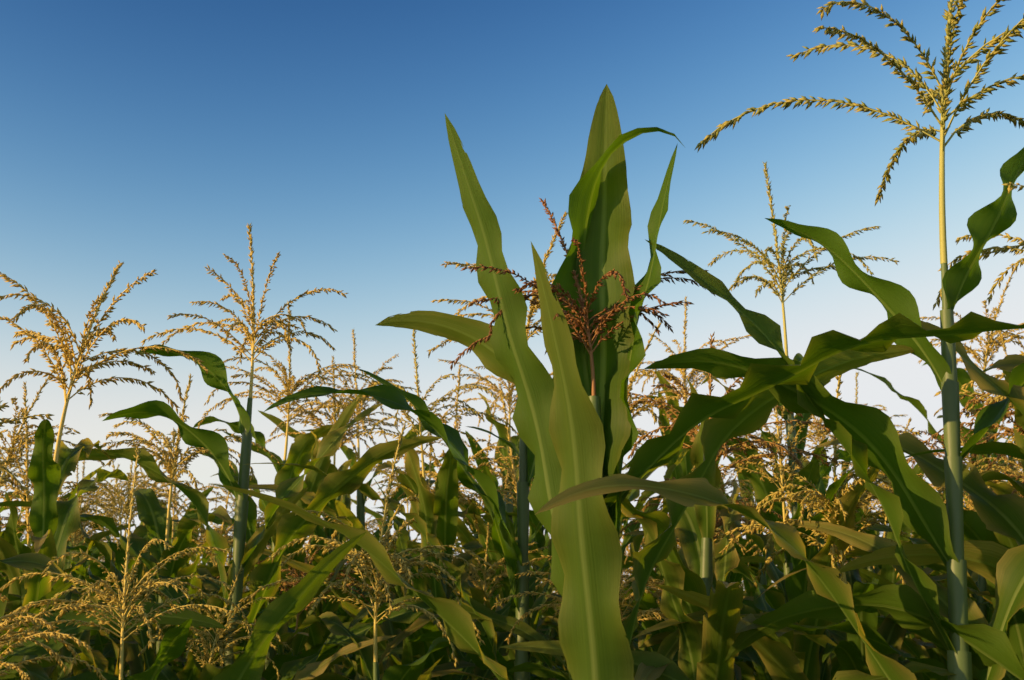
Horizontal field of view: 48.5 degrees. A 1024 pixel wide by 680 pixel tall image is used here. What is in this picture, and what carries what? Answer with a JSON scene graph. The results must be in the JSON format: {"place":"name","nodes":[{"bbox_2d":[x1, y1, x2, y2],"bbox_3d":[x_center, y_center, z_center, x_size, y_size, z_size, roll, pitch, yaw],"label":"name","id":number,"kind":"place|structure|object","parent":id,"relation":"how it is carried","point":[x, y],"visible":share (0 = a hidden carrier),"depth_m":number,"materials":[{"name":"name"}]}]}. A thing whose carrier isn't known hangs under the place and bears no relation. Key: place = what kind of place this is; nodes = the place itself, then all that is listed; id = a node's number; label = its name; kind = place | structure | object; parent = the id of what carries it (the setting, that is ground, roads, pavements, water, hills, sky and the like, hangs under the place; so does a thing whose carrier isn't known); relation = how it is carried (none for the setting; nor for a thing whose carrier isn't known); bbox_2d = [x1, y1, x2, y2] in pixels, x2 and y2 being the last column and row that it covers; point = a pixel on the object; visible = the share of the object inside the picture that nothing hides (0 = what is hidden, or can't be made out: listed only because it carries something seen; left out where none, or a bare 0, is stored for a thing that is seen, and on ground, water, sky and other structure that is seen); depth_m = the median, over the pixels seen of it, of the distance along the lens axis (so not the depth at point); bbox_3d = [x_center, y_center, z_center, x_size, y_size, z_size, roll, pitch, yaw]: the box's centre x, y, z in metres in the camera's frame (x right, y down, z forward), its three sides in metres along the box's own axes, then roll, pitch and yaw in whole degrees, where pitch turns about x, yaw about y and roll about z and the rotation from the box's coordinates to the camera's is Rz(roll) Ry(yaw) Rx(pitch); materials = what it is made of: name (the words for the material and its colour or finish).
{"place":"outdoors","nodes":[
{"label":"outdoors","id":0,"kind":"place"},
{"bbox_2d":[0,0,1023,592],"label":"sky","id":1,"kind":"structure","parent":0,"point":[147,136],"materials":[{"name":"blue"}]},
{"label":"ground","id":2,"kind":"structure","parent":0,"visible":0},
{"bbox_2d":[0,493,8,620],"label":"corn plant","id":3,"kind":"object","parent":2,"relation":"on","point":[5,508],"visible":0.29,"depth_m":3.69,"materials":[{"name":"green plant"}]},
{"bbox_2d":[0,451,29,581],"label":"corn plant","id":4,"kind":"object","parent":2,"relation":"on","point":[2,508],"visible":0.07,"depth_m":5.73,"materials":[{"name":"yellow plant"}]},
{"bbox_2d":[0,665,31,679],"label":"corn plant","id":5,"kind":"object","parent":2,"relation":"on","point":[13,673],"visible":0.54,"depth_m":2.00,"materials":[{"name":"green plant"}]},
{"bbox_2d":[1,513,30,546],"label":"corn plant","id":6,"kind":"object","parent":2,"relation":"on","point":[20,522],"visible":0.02,"depth_m":7.21,"materials":[{"name":"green plant"}]},
{"bbox_2d":[0,447,70,598],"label":"corn plant","id":7,"kind":"object","parent":2,"relation":"on","point":[63,595],"visible":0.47,"depth_m":3.08,"materials":[{"name":"yellow plant"}]},
{"bbox_2d":[0,581,73,659],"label":"corn plant","id":8,"kind":"object","parent":2,"relation":"on","point":[52,593],"visible":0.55,"depth_m":1.63,"materials":[{"name":"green plant"}]},
{"bbox_2d":[7,594,86,641],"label":"corn plant","id":9,"kind":"object","parent":2,"relation":"on","point":[12,597],"visible":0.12,"depth_m":2.41,"materials":[{"name":"green plant"}]},
{"bbox_2d":[0,397,108,613],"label":"corn plant","id":10,"kind":"object","parent":2,"relation":"on","point":[25,526],"visible":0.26,"depth_m":4.37,"materials":[{"name":"yellow plant"}]},
{"bbox_2d":[0,593,125,679],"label":"corn plant","id":11,"kind":"object","parent":2,"relation":"on","point":[11,633],"visible":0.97,"depth_m":1.48,"materials":[{"name":"yellow plant"}]},
{"bbox_2d":[0,372,129,675],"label":"corn plant","id":12,"kind":"object","parent":2,"relation":"on","point":[16,438],"visible":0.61,"depth_m":3.25,"materials":[{"name":"yellow plant"}]},
{"bbox_2d":[0,382,135,679],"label":"corn plant","id":13,"kind":"object","parent":2,"relation":"on","point":[11,545],"visible":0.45,"depth_m":2.92,"materials":[{"name":"green plant"}]},
{"bbox_2d":[17,461,129,662],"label":"corn plant","id":14,"kind":"object","parent":2,"relation":"on","point":[72,539],"visible":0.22,"depth_m":3.81,"materials":[{"name":"green plant"}]},
{"bbox_2d":[25,460,135,676],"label":"corn plant","id":15,"kind":"object","parent":2,"relation":"on","point":[93,632],"visible":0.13,"depth_m":4.99,"materials":[{"name":"green plant"}]},
{"bbox_2d":[2,512,172,678],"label":"corn plant","id":16,"kind":"object","parent":2,"relation":"on","point":[94,636],"visible":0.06,"depth_m":4.47,"materials":[{"name":"green plant"}]},
{"bbox_2d":[0,260,207,679],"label":"corn plant","id":17,"kind":"object","parent":2,"relation":"on","point":[54,523],"visible":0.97,"depth_m":2.26,"materials":[{"name":"green plant"}]},
{"bbox_2d":[82,490,134,649],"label":"corn plant","id":18,"kind":"object","parent":2,"relation":"on","point":[101,557],"visible":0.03,"depth_m":5.85,"materials":[{"name":"yellow plant"}]},
{"bbox_2d":[0,402,227,679],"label":"corn plant","id":19,"kind":"object","parent":2,"relation":"on","point":[29,561],"visible":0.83,"depth_m":1.78,"materials":[{"name":"green plant"}]},
{"bbox_2d":[23,444,227,675],"bbox_3d":[-1.344,1.372,3.644,0.462,2.135,1.695,-3,-14,13],"label":"corn plant","id":20,"kind":"object","parent":2,"relation":"on","point":[120,554],"visible":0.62,"depth_m":3.82,"materials":[{"name":"green plant"}]},
{"bbox_2d":[79,464,197,664],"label":"corn plant","id":21,"kind":"object","parent":2,"relation":"on","point":[177,663],"visible":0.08,"depth_m":7.08,"materials":[{"name":"yellow plant"}]},
{"bbox_2d":[108,465,184,677],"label":"corn plant","id":22,"kind":"object","parent":2,"relation":"on","point":[122,482],"visible":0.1,"depth_m":7.03,"materials":[{"name":"yellow plant"}]},
{"bbox_2d":[76,439,265,671],"bbox_3d":[-1.531,1.450,4.137,1.326,2.212,0.540,0,-14,1],"label":"corn plant","id":23,"kind":"object","parent":2,"relation":"on","point":[213,571],"visible":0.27,"depth_m":4.25,"materials":[{"name":"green plant"}]},
{"bbox_2d":[110,412,249,672],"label":"corn plant","id":24,"kind":"object","parent":2,"relation":"on","point":[206,492],"visible":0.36,"depth_m":4.96,"materials":[{"name":"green plant"}]},
{"bbox_2d":[0,447,365,679],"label":"corn plant","id":25,"kind":"object","parent":2,"relation":"on","point":[272,619],"visible":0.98,"depth_m":1.60,"materials":[{"name":"green plant"}]},
{"bbox_2d":[11,373,359,679],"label":"corn plant","id":26,"kind":"object","parent":2,"relation":"on","point":[154,516],"visible":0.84,"depth_m":2.98,"materials":[{"name":"green plant"}]},
{"bbox_2d":[89,464,293,668],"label":"corn plant","id":27,"kind":"object","parent":2,"relation":"on","point":[246,594],"visible":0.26,"depth_m":4.29,"materials":[{"name":"green plant"}]},
{"bbox_2d":[90,489,313,672],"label":"corn plant","id":28,"kind":"object","parent":2,"relation":"on","point":[172,664],"visible":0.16,"depth_m":4.41,"materials":[{"name":"green plant"}]},
{"bbox_2d":[177,462,274,665],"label":"corn plant","id":29,"kind":"object","parent":2,"relation":"on","point":[210,564],"visible":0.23,"depth_m":7.32,"materials":[{"name":"green plant"}]},
{"bbox_2d":[191,493,263,664],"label":"corn plant","id":30,"kind":"object","parent":2,"relation":"on","point":[193,557],"visible":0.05,"depth_m":5.65,"materials":[{"name":"green plant"}]},
{"bbox_2d":[201,559,294,663],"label":"corn plant","id":31,"kind":"object","parent":2,"relation":"on","point":[243,591],"visible":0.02,"depth_m":5.04,"materials":[{"name":"green plant"}]},
{"bbox_2d":[78,301,420,669],"bbox_3d":[-0.842,1.155,3.639,1.451,2.555,0.524,-8,-16,30],"label":"corn plant","id":32,"kind":"object","parent":2,"relation":"on","point":[301,449],"visible":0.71,"depth_m":3.75,"materials":[{"name":"green plant"}]},
{"bbox_2d":[96,533,420,679],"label":"corn plant","id":33,"kind":"object","parent":2,"relation":"on","point":[299,641],"visible":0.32,"depth_m":3.06,"materials":[{"name":"green plant"}]},
{"bbox_2d":[138,564,393,679],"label":"corn plant","id":34,"kind":"object","parent":2,"relation":"on","point":[210,671],"visible":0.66,"depth_m":2.33,"materials":[{"name":"green plant"}]},
{"bbox_2d":[246,546,306,653],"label":"corn plant","id":35,"kind":"object","parent":2,"relation":"on","point":[261,609],"visible":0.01,"depth_m":7.62,"materials":[{"name":"green plant"}]},
{"bbox_2d":[0,223,566,679],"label":"corn plant","id":36,"kind":"object","parent":2,"relation":"on","point":[294,525],"visible":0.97,"depth_m":2.49,"materials":[{"name":"green plant"}]},
{"bbox_2d":[288,615,296,623],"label":"corn plant","id":37,"kind":"object","parent":2,"relation":"on","point":[292,620],"visible":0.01,"depth_m":6.95,"materials":[{"name":"green plant"}]},
{"bbox_2d":[267,542,344,652],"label":"corn plant","id":38,"kind":"object","parent":2,"relation":"on","point":[304,650],"visible":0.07,"depth_m":5.73,"materials":[{"name":"green plant"}]},
{"bbox_2d":[256,355,399,674],"bbox_3d":[-0.614,1.229,3.704,0.592,2.441,1.425,-2,-14,9],"label":"corn plant","id":39,"kind":"object","parent":2,"relation":"on","point":[316,637],"visible":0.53,"depth_m":3.82,"materials":[{"name":"green plant"}]},
{"bbox_2d":[288,518,390,676],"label":"corn plant","id":40,"kind":"object","parent":2,"relation":"on","point":[340,610],"visible":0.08,"depth_m":4.95,"materials":[{"name":"green plant"}]},
{"bbox_2d":[276,454,432,649],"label":"corn plant","id":41,"kind":"object","parent":2,"relation":"on","point":[373,513],"visible":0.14,"depth_m":6.91,"materials":[{"name":"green plant"}]},
{"bbox_2d":[226,424,495,679],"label":"corn plant","id":42,"kind":"object","parent":2,"relation":"on","point":[368,654],"visible":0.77,"depth_m":2.19,"materials":[{"name":"green plant"}]},
{"bbox_2d":[183,329,542,669],"bbox_3d":[-0.594,1.250,4.229,1.546,2.647,0.642,5,-14,-18],"label":"corn plant","id":43,"kind":"object","parent":2,"relation":"on","point":[349,453],"visible":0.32,"depth_m":4.42,"materials":[{"name":"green plant"}]},
{"bbox_2d":[352,496,378,624],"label":"corn plant","id":44,"kind":"object","parent":2,"relation":"on","point":[370,527],"visible":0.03,"depth_m":8.08,"materials":[{"name":"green plant"}]},
{"bbox_2d":[355,509,420,671],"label":"corn plant","id":45,"kind":"object","parent":2,"relation":"on","point":[392,536],"visible":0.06,"depth_m":5.95,"materials":[{"name":"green plant"}]},
{"bbox_2d":[275,433,550,679],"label":"corn plant","id":46,"kind":"object","parent":2,"relation":"on","point":[348,513],"visible":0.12,"depth_m":3.56,"materials":[{"name":"green plant"}]},
{"bbox_2d":[288,400,554,679],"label":"corn plant","id":47,"kind":"object","parent":2,"relation":"on","point":[352,677],"visible":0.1,"depth_m":5.12,"materials":[{"name":"green plant"}]},
{"bbox_2d":[230,330,624,679],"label":"corn plant","id":48,"kind":"object","parent":2,"relation":"on","point":[412,480],"visible":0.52,"depth_m":3.16,"materials":[{"name":"green plant"}]},
{"bbox_2d":[348,365,518,679],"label":"corn plant","id":49,"kind":"object","parent":2,"relation":"on","point":[446,501],"visible":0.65,"depth_m":3.09,"materials":[{"name":"green plant"}]},
{"bbox_2d":[448,552,464,660],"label":"corn plant","id":50,"kind":"object","parent":2,"relation":"on","point":[450,649],"visible":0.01,"depth_m":7.85,"materials":[{"name":"green plant"}]},
{"bbox_2d":[359,522,557,679],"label":"corn plant","id":51,"kind":"object","parent":2,"relation":"on","point":[460,655],"visible":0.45,"depth_m":3.62,"materials":[{"name":"green plant"}]},
{"bbox_2d":[244,212,751,679],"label":"corn plant","id":52,"kind":"object","parent":2,"relation":"on","point":[388,394],"visible":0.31,"depth_m":2.46,"materials":[{"name":"green plant"}]},
{"bbox_2d":[426,359,646,679],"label":"corn plant","id":53,"kind":"object","parent":2,"relation":"on","point":[464,535],"visible":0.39,"depth_m":4.58,"materials":[{"name":"green plant"}]},
{"bbox_2d":[436,417,656,679],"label":"corn plant","id":54,"kind":"object","parent":2,"relation":"on","point":[540,539],"visible":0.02,"depth_m":5.09,"materials":[{"name":"green plant"}]},
{"bbox_2d":[550,588,565,679],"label":"corn plant","id":55,"kind":"object","parent":2,"relation":"on","point":[555,608],"visible":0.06,"depth_m":7.05,"materials":[{"name":"green plant"}]},
{"bbox_2d":[379,320,746,679],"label":"corn plant","id":56,"kind":"object","parent":2,"relation":"on","point":[421,621],"visible":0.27,"depth_m":2.94,"materials":[{"name":"green plant"}]},
{"bbox_2d":[393,382,755,679],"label":"corn plant","id":57,"kind":"object","parent":2,"relation":"on","point":[478,595],"visible":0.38,"depth_m":3.71,"materials":[{"name":"green plant"}]},
{"bbox_2d":[478,555,679,679],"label":"corn plant","id":58,"kind":"object","parent":2,"relation":"on","point":[668,648],"visible":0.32,"depth_m":2.34,"materials":[{"name":"green plant"}]},
{"bbox_2d":[542,551,642,643],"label":"corn plant","id":59,"kind":"object","parent":2,"relation":"on","point":[623,582],"visible":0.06,"depth_m":8.13,"materials":[{"name":"green plant"}]},
{"bbox_2d":[421,478,788,679],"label":"corn plant","id":60,"kind":"object","parent":2,"relation":"on","point":[647,601],"visible":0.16,"depth_m":2.84,"materials":[{"name":"green plant"}]},
{"bbox_2d":[454,428,755,670],"bbox_3d":[0.358,1.369,4.451,1.470,2.518,0.610,9,-16,-32],"label":"corn plant","id":61,"kind":"object","parent":2,"relation":"on","point":[627,540],"visible":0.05,"depth_m":4.61,"materials":[{"name":"green plant"}]},
{"bbox_2d":[455,449,765,679],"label":"corn plant","id":62,"kind":"object","parent":2,"relation":"on","point":[639,506],"visible":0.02,"depth_m":5.26,"materials":[{"name":"green plant"}]},
{"bbox_2d":[212,84,1023,679],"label":"corn plant","id":63,"kind":"object","parent":2,"relation":"on","point":[574,422],"visible":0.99,"depth_m":1.76,"materials":[{"name":"green plant"}]},
{"bbox_2d":[536,569,739,661],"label":"corn plant","id":64,"kind":"object","parent":2,"relation":"on","point":[652,648],"visible":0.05,"depth_m":3.71,"materials":[{"name":"green plant"}]},
{"bbox_2d":[533,296,759,679],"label":"corn plant","id":65,"kind":"object","parent":2,"relation":"on","point":[684,466],"visible":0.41,"depth_m":4.30,"materials":[{"name":"green plant"}]},
{"bbox_2d":[554,498,743,648],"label":"corn plant","id":66,"kind":"object","parent":2,"relation":"on","point":[653,574],"visible":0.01,"depth_m":5.54,"materials":[{"name":"green plant"}]},
{"bbox_2d":[552,525,754,670],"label":"corn plant","id":67,"kind":"object","parent":2,"relation":"on","point":[750,664],"visible":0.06,"depth_m":5.81,"materials":[{"name":"green plant"}]},
{"bbox_2d":[622,473,745,563],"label":"corn plant","id":68,"kind":"object","parent":2,"relation":"on","point":[679,544],"visible":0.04,"depth_m":3.85,"materials":[{"name":"green plant"}]},
{"bbox_2d":[656,381,785,663],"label":"corn plant","id":69,"kind":"object","parent":2,"relation":"on","point":[747,585],"visible":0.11,"depth_m":5.75,"materials":[{"name":"green plant"}]},
{"bbox_2d":[621,331,839,679],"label":"corn plant","id":70,"kind":"object","parent":2,"relation":"on","point":[696,561],"visible":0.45,"depth_m":2.20,"materials":[{"name":"green plant"}]},
{"bbox_2d":[718,460,754,662],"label":"corn plant","id":71,"kind":"object","parent":2,"relation":"on","point":[733,577],"visible":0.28,"depth_m":5.01,"materials":[{"name":"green plant"}]},
{"bbox_2d":[638,357,878,679],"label":"corn plant","id":72,"kind":"object","parent":2,"relation":"on","point":[804,649],"visible":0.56,"depth_m":2.39,"materials":[{"name":"green plant"}]},
{"bbox_2d":[501,0,1023,679],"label":"corn plant","id":73,"kind":"object","parent":2,"relation":"on","point":[865,436],"visible":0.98,"depth_m":1.80,"materials":[{"name":"green plant"}]},
{"bbox_2d":[619,161,943,679],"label":"corn plant","id":74,"kind":"object","parent":2,"relation":"on","point":[762,491],"visible":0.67,"depth_m":3.15,"materials":[{"name":"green plant"}]},
{"bbox_2d":[631,487,944,679],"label":"corn plant","id":75,"kind":"object","parent":2,"relation":"on","point":[836,667],"visible":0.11,"depth_m":4.35,"materials":[{"name":"green plant"}]},
{"bbox_2d":[741,495,874,679],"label":"corn plant","id":76,"kind":"object","parent":2,"relation":"on","point":[825,668],"visible":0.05,"depth_m":3.72,"materials":[{"name":"green plant"}]},
{"bbox_2d":[654,375,964,679],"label":"corn plant","id":77,"kind":"object","parent":2,"relation":"on","point":[780,661],"visible":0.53,"depth_m":2.22,"materials":[{"name":"green plant"}]},
{"bbox_2d":[760,404,886,612],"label":"corn plant","id":78,"kind":"object","parent":2,"relation":"on","point":[820,437],"visible":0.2,"depth_m":5.15,"materials":[{"name":"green plant"}]},
{"bbox_2d":[632,364,1023,679],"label":"corn plant","id":79,"kind":"object","parent":2,"relation":"on","point":[975,527],"visible":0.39,"depth_m":2.21,"materials":[{"name":"green plant"}]},
{"bbox_2d":[745,372,942,659],"bbox_3d":[1.649,1.525,5.643,1.661,2.770,0.676,2,-14,-8],"label":"corn plant","id":80,"kind":"object","parent":2,"relation":"on","point":[777,566],"visible":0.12,"depth_m":5.83,"materials":[{"name":"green plant"}]},
{"bbox_2d":[857,477,886,535],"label":"corn plant","id":81,"kind":"object","parent":2,"relation":"on","point":[877,532],"visible":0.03,"depth_m":8.07,"materials":[{"name":"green plant"}]},
{"bbox_2d":[724,182,1023,679],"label":"corn plant","id":82,"kind":"object","parent":2,"relation":"on","point":[904,606],"visible":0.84,"depth_m":1.87,"materials":[{"name":"green plant"}]},
{"bbox_2d":[814,417,942,660],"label":"corn plant","id":83,"kind":"object","parent":2,"relation":"on","point":[934,572],"visible":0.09,"depth_m":4.34,"materials":[{"name":"green plant"}]},
{"bbox_2d":[739,435,1021,671],"bbox_3d":[1.235,1.215,2.903,1.426,2.093,0.460,-3,-14,12],"label":"corn plant","id":84,"kind":"object","parent":2,"relation":"on","point":[910,646],"visible":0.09,"depth_m":3.07,"materials":[{"name":"green plant"}]},
{"bbox_2d":[744,351,1023,659],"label":"corn plant","id":85,"kind":"object","parent":2,"relation":"on","point":[929,633],"visible":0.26,"depth_m":2.35,"materials":[{"name":"green plant"}]},
{"bbox_2d":[813,448,977,679],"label":"corn plant","id":86,"kind":"object","parent":2,"relation":"on","point":[888,572],"visible":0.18,"depth_m":3.70,"materials":[{"name":"green plant"}]},
{"bbox_2d":[831,496,967,661],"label":"corn plant","id":87,"kind":"object","parent":2,"relation":"on","point":[911,635],"depth_m":5.54,"materials":[{"name":"green plant"}]},
{"bbox_2d":[876,532,946,587],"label":"corn plant","id":88,"kind":"object","parent":2,"relation":"on","point":[944,584],"visible":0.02,"depth_m":4.95,"materials":[{"name":"green plant"}]},
{"bbox_2d":[813,265,1023,658],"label":"corn plant","id":89,"kind":"object","parent":2,"relation":"on","point":[963,377],"visible":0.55,"depth_m":4.50,"materials":[{"name":"green plant"}]},
{"bbox_2d":[838,441,1023,583],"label":"corn plant","id":90,"kind":"object","parent":2,"relation":"on","point":[982,558],"visible":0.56,"depth_m":1.85,"materials":[{"name":"green plant"}]},
{"bbox_2d":[859,414,1013,666],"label":"corn plant","id":91,"kind":"object","parent":2,"relation":"on","point":[933,651],"visible":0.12,"depth_m":3.68,"materials":[{"name":"green plant"}]},
{"bbox_2d":[898,611,993,657],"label":"corn plant","id":92,"kind":"object","parent":2,"relation":"on","point":[926,647],"visible":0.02,"depth_m":3.24,"materials":[{"name":"green plant"}]},
{"bbox_2d":[895,474,1023,679],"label":"corn plant","id":93,"kind":"object","parent":2,"relation":"on","point":[985,594],"visible":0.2,"depth_m":2.26,"materials":[{"name":"green plant"}]},
{"bbox_2d":[924,416,1023,578],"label":"corn plant","id":94,"kind":"object","parent":2,"relation":"on","point":[1001,488],"visible":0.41,"depth_m":2.96,"materials":[{"name":"green plant"}]},
{"bbox_2d":[934,335,1023,496],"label":"corn plant","id":95,"kind":"object","parent":2,"relation":"on","point":[998,461],"visible":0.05,"depth_m":4.81,"materials":[{"name":"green plant"}]},
{"bbox_2d":[963,459,1023,610],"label":"corn plant","id":96,"kind":"object","parent":2,"relation":"on","point":[972,598],"visible":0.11,"depth_m":3.84,"materials":[{"name":"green plant"}]},
{"bbox_2d":[966,441,1022,480],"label":"corn plant","id":97,"kind":"object","parent":2,"relation":"on","point":[1008,463],"visible":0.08,"depth_m":5.31,"materials":[{"name":"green plant"}]}
]}

